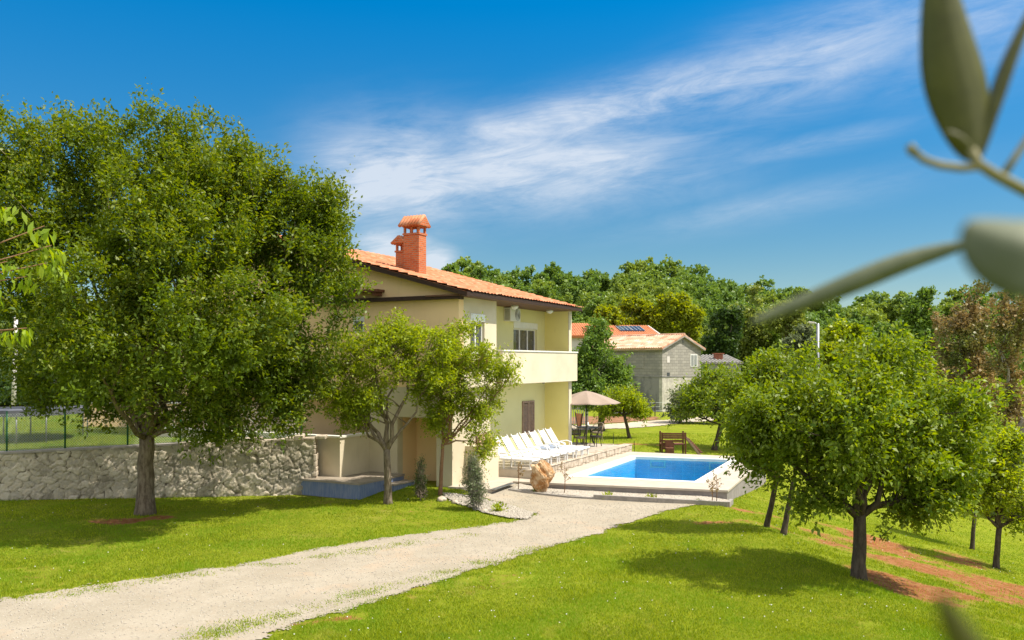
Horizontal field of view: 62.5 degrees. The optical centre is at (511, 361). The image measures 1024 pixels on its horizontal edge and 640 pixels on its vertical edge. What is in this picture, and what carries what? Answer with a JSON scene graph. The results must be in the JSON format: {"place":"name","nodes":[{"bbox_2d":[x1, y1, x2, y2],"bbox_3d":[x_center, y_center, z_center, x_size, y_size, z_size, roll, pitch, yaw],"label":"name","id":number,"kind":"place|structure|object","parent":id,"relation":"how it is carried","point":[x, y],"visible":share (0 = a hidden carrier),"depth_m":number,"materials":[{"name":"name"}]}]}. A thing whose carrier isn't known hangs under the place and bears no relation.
{"place":"outdoors","nodes":[
{"label":"outdoors","id":0,"kind":"place"},
{"bbox_2d":[1,400,169,441],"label":"lawn","id":1,"kind":"structure","parent":0,"point":[51,424],"depth_m":33.13,"materials":[{"name":"green plant"}]},
{"bbox_2d":[11,317,17,417],"bbox_3d":[-22.433,0.350,38.000,0.318,4.704,0.318,0,0,45],"label":"metal pole","id":2,"kind":"object","parent":1,"relation":"on","point":[13,383],"visible":0.11,"depth_m":37.93,"materials":[{"name":"grey metal"}]},
{"bbox_2d":[0,404,87,444],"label":"trampoline","id":3,"kind":"object","parent":1,"relation":"on","point":[17,409],"visible":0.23,"depth_m":27.90,"materials":[{"name":"grey metal"}]},
{"bbox_2d":[0,296,179,404],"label":"garden trees","id":4,"kind":"object","parent":1,"relation":"on","point":[5,388],"visible":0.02,"depth_m":43.65,"materials":[{"name":"green plant"}]},
{"bbox_2d":[84,402,184,426],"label":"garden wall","id":5,"kind":"structure","parent":1,"relation":"on","point":[108,424],"depth_m":33.64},
{"bbox_2d":[0,414,282,450],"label":"garden grass","id":6,"kind":"structure","parent":1,"relation":"on","point":[37,425],"depth_m":30.02,"materials":[{"name":"green plant"}]},
{"bbox_2d":[0,483,698,639],"bbox_3d":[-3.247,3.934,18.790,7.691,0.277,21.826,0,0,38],"label":"driveway","id":7,"kind":"structure","parent":0,"point":[142,632],"depth_m":15.36,"materials":[{"name":"beige gravel"}]},
{"bbox_2d":[0,533,552,639],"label":"creeping weeds","id":8,"kind":"object","parent":7,"relation":"on","point":[243,627],"visible":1,"depth_m":14.72,"materials":[{"name":"green plant"}]},
{"bbox_2d":[448,477,523,492],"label":"patio","id":9,"kind":"structure","parent":0,"point":[500,481],"depth_m":26.34,"materials":[{"name":"beige stone"}]},
{"bbox_2d":[490,483,514,489],"bbox_3d":[-0.276,3.791,25.758,0.180,0.012,1.506,0,0,24],"label":"drain grate","id":10,"kind":"object","parent":9,"relation":"on","point":[498,487],"visible":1,"depth_m":25.64,"materials":[{"name":"grey metal"}]},
{"bbox_2d":[12,500,981,638],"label":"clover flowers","id":11,"kind":"object","parent":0,"point":[561,587],"visible":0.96,"depth_m":14.46,"materials":[{"name":"white plant"}]},
{"bbox_2d":[0,350,1023,639],"bbox_3d":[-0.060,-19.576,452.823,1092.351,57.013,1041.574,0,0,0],"label":"ground","id":12,"kind":"structure","parent":0,"point":[892,578],"depth_m":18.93,"materials":[{"name":"green plant"}]},
{"bbox_2d":[0,206,68,349],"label":"cherry tree","id":13,"kind":"object","parent":12,"relation":"on","point":[10,270],"visible":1,"depth_m":11.98,"materials":[{"name":"green plant"}]},
{"bbox_2d":[0,434,326,500],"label":"stone wall","id":14,"kind":"structure","parent":12,"relation":"on","point":[110,472],"depth_m":25.16,"materials":[{"name":"grey stone"}]},
{"bbox_2d":[0,405,301,450],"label":"chain link fence","id":15,"kind":"object","parent":14,"relation":"on","point":[55,430],"visible":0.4,"depth_m":25.09,"materials":[{"name":"green metal"}]},
{"bbox_2d":[0,77,382,515],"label":"tree","id":16,"kind":"object","parent":12,"relation":"on","point":[128,364],"visible":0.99,"depth_m":20.96,"materials":[{"name":"green plant"}]},
{"bbox_2d":[299,471,414,499],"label":"entrance platform","id":17,"kind":"structure","parent":12,"relation":"on","point":[358,486],"depth_m":25.34,"materials":[{"name":"blue tile"}]},
{"bbox_2d":[157,214,581,486],"bbox_3d":[-5.237,-0.398,31.840,12.960,9.195,10.645,0,0,27],"label":"villa","id":18,"kind":"object","parent":12,"relation":"on","point":[535,330],"visible":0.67,"depth_m":27.77,"materials":[{"name":"paint"},{"name":"yellow plaster"},{"name":"dark wood"}]},
{"bbox_2d":[353,316,363,332],"bbox_3d":[-4.990,-1.210,27.476,0.430,0.520,0.028,0,0,27],"label":"window","id":19,"kind":"structure","parent":18,"relation":"in","point":[361,319],"depth_m":27.44,"materials":[{"name":"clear glass"}]},
{"bbox_2d":[470,313,484,352],"bbox_3d":[-1.135,-0.885,26.840,0.190,1.270,1.020,0,0,27],"label":"window","id":20,"kind":"structure","parent":18,"relation":"in","point":[472,316],"depth_m":26.88,"materials":[{"name":"white glass"}]},
{"bbox_2d":[513,322,537,350],"bbox_3d":[0.470,-0.475,32.324,0.170,2.050,2.050,0,0,27],"label":"window","id":21,"kind":"structure","parent":18,"relation":"in","point":[523,333],"depth_m":32.38,"materials":[{"name":"grey glass"}]},
{"bbox_2d":[308,307,467,504],"bbox_3d":[-3.505,1.281,23.845,4.565,5.808,2.798,0,0,0],"label":"fruit tree","id":22,"kind":"object","parent":12,"relation":"on","point":[382,343],"visible":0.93,"depth_m":23.56,"materials":[{"name":"green plant"}]},
{"bbox_2d":[408,457,430,500],"bbox_3d":[-2.661,3.373,24.243,0.631,1.513,0.650,0,0,0],"label":"dwarf conifer","id":23,"kind":"object","parent":12,"relation":"on","point":[420,485],"visible":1,"depth_m":24.18,"materials":[{"name":"green plant"}]},
{"bbox_2d":[437,496,446,501],"bbox_3d":[-1.999,3.926,24.125,0.281,0.201,0.287,0,0,0],"label":"rock","id":24,"kind":"object","parent":12,"relation":"on","point":[441,498],"visible":0.92,"depth_m":24.03,"materials":[{"name":"stone"}]},
{"bbox_2d":[411,310,525,495],"bbox_3d":[-1.302,1.264,24.714,3.422,5.594,2.310,0,0,-13],"label":"fruit tree","id":25,"kind":"object","parent":12,"relation":"on","point":[466,363],"visible":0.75,"depth_m":24.55,"materials":[{"name":"green plant"}]},
{"bbox_2d":[444,494,534,518],"bbox_3d":[-0.634,3.945,23.463,1.317,0.198,3.990,0,0,-37],"label":"pebble strip","id":26,"kind":"object","parent":12,"relation":"on","point":[484,505],"visible":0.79,"depth_m":23.55,"materials":[{"name":"white gravel"}]},
{"bbox_2d":[455,446,490,510],"bbox_3d":[-1.031,3.235,23.049,0.980,1.941,0.981,0,0,41],"label":"olive shrub","id":27,"kind":"object","parent":26,"relation":"on","point":[474,483],"visible":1,"depth_m":22.97,"materials":[{"name":"green plant"}]},
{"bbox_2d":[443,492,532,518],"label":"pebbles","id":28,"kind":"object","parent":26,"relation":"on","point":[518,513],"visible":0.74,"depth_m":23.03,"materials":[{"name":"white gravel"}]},
{"bbox_2d":[489,501,508,511],"bbox_3d":[-0.342,3.908,22.754,0.566,0.335,0.502,0,0,0],"label":"tuft plant","id":29,"kind":"object","parent":26,"relation":"on","point":[498,507],"visible":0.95,"depth_m":22.74,"materials":[{"name":"green plant"}]},
{"bbox_2d":[499,442,631,478],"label":"sun terrace","id":30,"kind":"structure","parent":12,"relation":"on","point":[600,452],"depth_m":30.94,"materials":[{"name":"stone"}]},
{"bbox_2d":[496,436,539,469],"bbox_3d":[0.070,3.032,28.069,1.657,1.012,0.628,0,0,29],"label":"sun lounger","id":31,"kind":"object","parent":30,"relation":"on","point":[511,458],"visible":0.83,"depth_m":27.95,"materials":[{"name":"white plastic"}]},
{"bbox_2d":[501,435,549,465],"bbox_3d":[0.431,3.032,28.732,1.657,1.012,0.628,0,0,26],"label":"sun lounger","id":32,"kind":"object","parent":30,"relation":"on","point":[541,457],"visible":0.93,"depth_m":28.77,"materials":[{"name":"white plastic"}]},
{"bbox_2d":[510,433,559,463],"bbox_3d":[0.780,3.032,29.372,1.657,1.012,0.628,0,0,27],"label":"sun lounger","id":33,"kind":"object","parent":30,"relation":"on","point":[517,441],"visible":0.92,"depth_m":29.43,"materials":[{"name":"white plastic"}]},
{"bbox_2d":[519,431,566,461],"bbox_3d":[1.084,3.032,30.056,1.657,1.012,0.628,0,0,25],"label":"sun lounger","id":34,"kind":"object","parent":30,"relation":"on","point":[525,438],"visible":0.89,"depth_m":30.11,"materials":[{"name":"white plastic"}]},
{"bbox_2d":[528,430,574,459],"bbox_3d":[1.426,3.032,30.685,1.657,1.012,0.628,0,0,28],"label":"sun lounger","id":35,"kind":"object","parent":30,"relation":"on","point":[537,441],"visible":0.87,"depth_m":30.76,"materials":[{"name":"white plastic"}]},
{"bbox_2d":[539,446,553,449],"bbox_3d":[1.268,3.130,30.774,0.420,0.104,0.400,0,0,28],"label":"towel","id":36,"kind":"object","parent":35,"relation":"on","point":[543,447],"visible":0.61,"depth_m":30.69,"materials":[{"name":"fabric"}]},
{"bbox_2d":[537,429,583,457],"bbox_3d":[1.784,3.032,31.342,1.657,1.012,0.628,0,0,26],"label":"sun lounger","id":37,"kind":"object","parent":30,"relation":"on","point":[542,434],"visible":0.8,"depth_m":31.38,"materials":[{"name":"white plastic"}]},
{"bbox_2d":[544,427,589,455],"bbox_3d":[2.079,3.032,32.009,1.657,1.012,0.628,0,0,27],"label":"sun lounger","id":38,"kind":"object","parent":30,"relation":"on","point":[551,436],"visible":0.83,"depth_m":32.10,"materials":[{"name":"white plastic"}]},
{"bbox_2d":[572,424,580,443],"bbox_3d":[2.731,3.118,36.545,0.537,0.844,0.581,0,0,30],"label":"garden chair","id":39,"kind":"object","parent":30,"relation":"on","point":[576,434],"visible":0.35,"depth_m":36.59,"materials":[{"name":"metal"}]},
{"bbox_2d":[573,428,587,445],"bbox_3d":[2.823,3.118,34.808,0.581,0.844,0.537,0,0,0],"label":"garden chair","id":40,"kind":"object","parent":30,"relation":"on","point":[579,436],"visible":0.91,"depth_m":34.64,"materials":[{"name":"black metal"}]},
{"bbox_2d":[577,426,596,444],"bbox_3d":[3.272,3.174,36.341,0.960,0.741,0.960,0,0,0],"label":"garden table","id":41,"kind":"object","parent":30,"relation":"on","point":[591,427],"visible":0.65,"depth_m":36.20,"materials":[{"name":"black metal"}]},
{"bbox_2d":[570,388,619,445],"bbox_3d":[3.036,2.445,34.545,2.624,2.710,2.624,0,0,22],"label":"parasol","id":42,"kind":"object","parent":30,"relation":"on","point":[586,397],"visible":0.81,"depth_m":33.85,"materials":[{"name":"beige fabric"}]},
{"bbox_2d":[589,426,601,446],"bbox_3d":[3.518,3.118,35.366,0.537,0.844,0.581,0,0,40],"label":"garden chair","id":43,"kind":"object","parent":30,"relation":"on","point":[598,435],"visible":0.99,"depth_m":35.20,"materials":[{"name":"metal"}]},
{"bbox_2d":[591,422,603,441],"bbox_3d":[3.788,3.118,37.362,0.580,0.844,0.537,0,0,40],"label":"garden chair","id":44,"kind":"object","parent":30,"relation":"on","point":[593,432],"visible":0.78,"depth_m":37.36,"materials":[{"name":"black metal"}]},
{"bbox_2d":[575,412,582,432],"bbox_3d":[3.059,2.913,38.635,0.424,1.258,0.059,0,0,-17],"label":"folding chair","id":45,"kind":"object","parent":12,"relation":"on","point":[579,417],"visible":0.93,"depth_m":38.64,"materials":[{"name":"wood"}]},
{"bbox_2d":[573,407,587,424],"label":"picket fence","id":46,"kind":"object","parent":12,"relation":"on","point":[577,408],"visible":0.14,"depth_m":51.44,"materials":[{"name":"wood"}]},
{"bbox_2d":[572,323,604,350],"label":"red roof house","id":47,"kind":"structure","parent":12,"relation":"on","point":[577,331],"depth_m":90.53,"materials":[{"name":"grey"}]},
{"bbox_2d":[572,312,640,430],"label":"dense tree","id":48,"kind":"object","parent":12,"relation":"on","point":[595,347],"visible":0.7,"depth_m":46.45,"materials":[{"name":"green plant"}]},
{"bbox_2d":[591,302,624,325],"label":"woodland tree","id":49,"kind":"object","parent":12,"relation":"on","point":[604,310],"visible":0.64,"depth_m":91.47,"materials":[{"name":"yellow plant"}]},
{"bbox_2d":[508,488,732,506],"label":"kerb","id":50,"kind":"structure","parent":12,"relation":"on","point":[729,502],"depth_m":24.25,"materials":[{"name":"grey concrete"}]},
{"bbox_2d":[514,483,727,500],"bbox_3d":[3.252,3.979,25.605,6.531,0.258,1.804,0,0,20],"label":"pebble bed","id":51,"kind":"object","parent":12,"relation":"on","point":[583,493],"visible":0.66,"depth_m":25.65,"materials":[{"name":"white gravel"}]},
{"bbox_2d":[517,462,524,488],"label":"sapling","id":52,"kind":"object","parent":51,"relation":"on","point":[518,470],"visible":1,"depth_m":26.00,"materials":[{"name":"brown plant"}]},
{"bbox_2d":[530,460,554,491],"bbox_3d":[0.933,3.611,25.877,0.798,1.232,0.513,3,-1,-11],"label":"boulder","id":53,"kind":"object","parent":51,"relation":"on","point":[542,474],"visible":0.91,"depth_m":25.75,"materials":[{"name":"stone"}]},
{"bbox_2d":[559,461,572,492],"bbox_3d":[1.594,3.572,25.770,0.463,1.035,0.360,0,0,-28],"label":"sapling","id":54,"kind":"object","parent":51,"relation":"on","point":[564,474],"visible":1,"depth_m":25.75,"materials":[{"name":"brown plant"}]},
{"bbox_2d":[591,379,654,437],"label":"young tree","id":55,"kind":"object","parent":12,"relation":"on","point":[636,406],"visible":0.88,"depth_m":42.82,"materials":[{"name":"green plant"}]},
{"bbox_2d":[607,325,659,334],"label":"red roof house","id":56,"kind":"structure","parent":12,"relation":"on","point":[630,330],"depth_m":88.36,"materials":[{"name":"orange tile"}]},
{"bbox_2d":[618,291,653,325],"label":"woodland tree","id":57,"kind":"object","parent":12,"relation":"on","point":[634,305],"visible":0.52,"depth_m":93.50,"materials":[{"name":"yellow plant"}]},
{"bbox_2d":[513,452,765,499],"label":"swimming pool","id":58,"kind":"structure","parent":12,"relation":"on","point":[659,473],"depth_m":29.25,"materials":[{"name":"concrete"}]},
{"bbox_2d":[613,402,667,417],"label":"wire fence","id":59,"kind":"object","parent":12,"relation":"on","point":[654,408],"visible":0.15,"depth_m":60.53,"materials":[{"name":"metal"}]},
{"bbox_2d":[594,333,705,411],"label":"old stone house","id":60,"kind":"structure","parent":12,"relation":"on","point":[661,362],"depth_m":66.39,"materials":[{"name":"grey stone"}]},
{"bbox_2d":[632,355,643,367],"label":"window","id":61,"kind":"structure","parent":60,"relation":"in","point":[638,360],"depth_m":66.73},
{"bbox_2d":[690,354,696,366],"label":"window","id":62,"kind":"structure","parent":60,"relation":"in","point":[693,357],"depth_m":67.53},
{"bbox_2d":[642,293,677,333],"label":"woodland tree","id":63,"kind":"object","parent":12,"relation":"on","point":[658,319],"visible":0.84,"depth_m":92.19,"materials":[{"name":"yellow plant"}]},
{"bbox_2d":[659,431,702,454],"bbox_3d":[7.434,3.626,37.010,1.806,1.081,1.320,0,0,4],"label":"play frame","id":64,"kind":"object","parent":12,"relation":"on","point":[667,446],"visible":0.83,"depth_m":36.82,"materials":[{"name":"brown wood"}]},
{"bbox_2d":[664,290,707,341],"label":"woodland tree","id":65,"kind":"object","parent":12,"relation":"on","point":[689,318],"visible":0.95,"depth_m":91.30,"materials":[{"name":"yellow plant"}]},
{"bbox_2d":[659,377,722,424],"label":"orchard tree","id":66,"kind":"object","parent":12,"relation":"on","point":[673,398],"visible":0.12,"depth_m":52.72,"materials":[{"name":"plant"}]},
{"bbox_2d":[665,361,750,450],"bbox_3d":[9.702,2.119,39.322,5.156,4.356,3.483,0,0,0],"label":"leaning tree","id":67,"kind":"object","parent":12,"relation":"on","point":[693,395],"visible":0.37,"depth_m":39.19,"materials":[{"name":"green plant"}]},
{"bbox_2d":[706,477,718,500],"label":"sapling","id":68,"kind":"object","parent":12,"relation":"on","point":[712,488],"visible":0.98,"depth_m":23.76,"materials":[{"name":"brown plant"}]},
{"bbox_2d":[711,470,721,500],"bbox_3d":[5.828,3.579,23.912,0.388,1.017,0.363,0,0,0],"label":"sapling","id":69,"kind":"object","parent":12,"relation":"on","point":[716,483],"visible":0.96,"depth_m":23.90,"materials":[{"name":"brown plant"}]},
{"bbox_2d":[701,353,743,379],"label":"grey annex","id":70,"kind":"object","parent":12,"relation":"on","point":[716,359],"visible":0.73,"depth_m":71.82,"materials":[{"name":"concrete"}]},
{"bbox_2d":[700,304,747,358],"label":"woodland tree","id":71,"kind":"object","parent":12,"relation":"on","point":[725,341],"visible":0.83,"depth_m":85.42,"materials":[{"name":"green plant"}]},
{"bbox_2d":[441,254,1023,381],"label":"forest","id":72,"kind":"object","parent":12,"relation":"on","point":[590,290],"visible":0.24,"depth_m":135.85,"materials":[{"name":"green plant"}]},
{"bbox_2d":[727,283,775,360],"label":"woodland tree","id":73,"kind":"object","parent":12,"relation":"on","point":[753,334],"visible":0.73,"depth_m":94.10,"materials":[{"name":"green plant"}]},
{"bbox_2d":[743,347,780,375],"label":"woodland tree","id":74,"kind":"object","parent":12,"relation":"on","point":[758,355],"visible":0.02,"depth_m":61.90,"materials":[{"name":"green plant"}]},
{"bbox_2d":[699,340,833,534],"bbox_3d":[6.223,1.900,20.345,3.496,4.839,2.252,0,0,0],"label":"fruit tree","id":75,"kind":"object","parent":12,"relation":"on","point":[770,368],"visible":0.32,"depth_m":20.15,"materials":[{"name":"green plant"}]},
{"bbox_2d":[760,298,814,338],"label":"woodland tree","id":76,"kind":"object","parent":12,"relation":"on","point":[783,326],"visible":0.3,"depth_m":89.45,"materials":[{"name":"green plant"}]},
{"bbox_2d":[781,323,815,373],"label":"woodland tree","id":77,"kind":"object","parent":12,"relation":"on","point":[800,338],"visible":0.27,"depth_m":65.65,"materials":[{"name":"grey plant"}]},
{"bbox_2d":[808,321,819,371],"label":"street lamp","id":78,"kind":"object","parent":12,"relation":"on","point":[817,331],"visible":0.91,"depth_m":41.94,"materials":[{"name":"grey metal"}]},
{"bbox_2d":[808,340,857,377],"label":"woodland tree","id":79,"kind":"object","parent":12,"relation":"on","point":[823,348],"visible":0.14,"depth_m":54.63,"materials":[{"name":"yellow plant"}]},
{"bbox_2d":[822,313,869,377],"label":"woodland tree","id":80,"kind":"object","parent":12,"relation":"on","point":[832,333],"visible":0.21,"depth_m":61.57,"materials":[{"name":"green plant"}]},
{"bbox_2d":[714,319,1023,580],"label":"fruit tree","id":81,"kind":"object","parent":12,"relation":"on","point":[891,414],"visible":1,"depth_m":15.94,"materials":[{"name":"green plant"}]},
{"bbox_2d":[893,284,947,372],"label":"woodland tree","id":82,"kind":"object","parent":12,"relation":"on","point":[918,311],"visible":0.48,"depth_m":71.52,"materials":[{"name":"green plant"}]},
{"bbox_2d":[918,308,958,392],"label":"woodland tree","id":83,"kind":"object","parent":12,"relation":"on","point":[935,322],"visible":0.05,"depth_m":54.96,"materials":[{"name":"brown plant"}]},
{"bbox_2d":[924,280,1004,420],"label":"woodland tree","id":84,"kind":"object","parent":12,"relation":"on","point":[960,326],"visible":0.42,"depth_m":47.56,"materials":[{"name":"brown plant"}]},
{"bbox_2d":[933,411,1013,549],"bbox_3d":[14.533,3.806,26.889,2.823,4.680,2.297,0,0,19],"label":"fruit tree","id":85,"kind":"object","parent":12,"relation":"on","point":[973,527],"visible":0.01,"depth_m":26.89,"materials":[{"name":"green plant"}]},
{"bbox_2d":[949,415,1023,568],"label":"fruit tree","id":86,"kind":"object","parent":12,"relation":"on","point":[1007,480],"visible":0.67,"depth_m":22.61,"materials":[{"name":"green plant"}]},
{"bbox_2d":[977,293,1023,435],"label":"woodland tree","id":87,"kind":"object","parent":12,"relation":"on","point":[1014,328],"visible":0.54,"depth_m":43.87,"materials":[{"name":"brown plant"}]},
{"bbox_2d":[991,458,1023,519],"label":"bush","id":88,"kind":"object","parent":12,"relation":"on","point":[1015,463],"visible":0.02,"depth_m":33.76,"materials":[{"name":"green plant"}]},
{"bbox_2d":[1011,299,1023,407],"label":"woodland tree","id":89,"kind":"object","parent":12,"relation":"on","point":[1022,365],"visible":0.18,"depth_m":50.31,"materials":[{"name":"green plant"}]},
{"bbox_2d":[0,0,1023,319],"label":"sky","id":90,"kind":"structure","parent":0,"point":[743,140],"materials":[{"name":"blue"}]},
{"bbox_2d":[572,416,658,423],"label":"garden soil","id":91,"kind":"structure","parent":0,"point":[615,419],"depth_m":56.30,"materials":[{"name":"brown soil"}]},
{"bbox_2d":[632,399,652,417],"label":"bush","id":92,"kind":"object","parent":91,"relation":"on","point":[651,411],"visible":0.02,"depth_m":58.84,"materials":[{"name":"green plant"}]},
{"bbox_2d":[572,417,713,429],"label":"road","id":93,"kind":"structure","parent":0,"point":[639,424],"depth_m":52.22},
{"bbox_2d":[935,593,981,639],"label":"leaf","id":94,"kind":"object","parent":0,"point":[954,623],"visible":1,"depth_m":0.13,"materials":[{"name":"green plant"}]},
{"bbox_2d":[749,0,1023,324],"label":"olive branch","id":95,"kind":"object","parent":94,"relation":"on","point":[964,104],"visible":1,"depth_m":0.30,"materials":[{"name":"green plant"}]}
]}

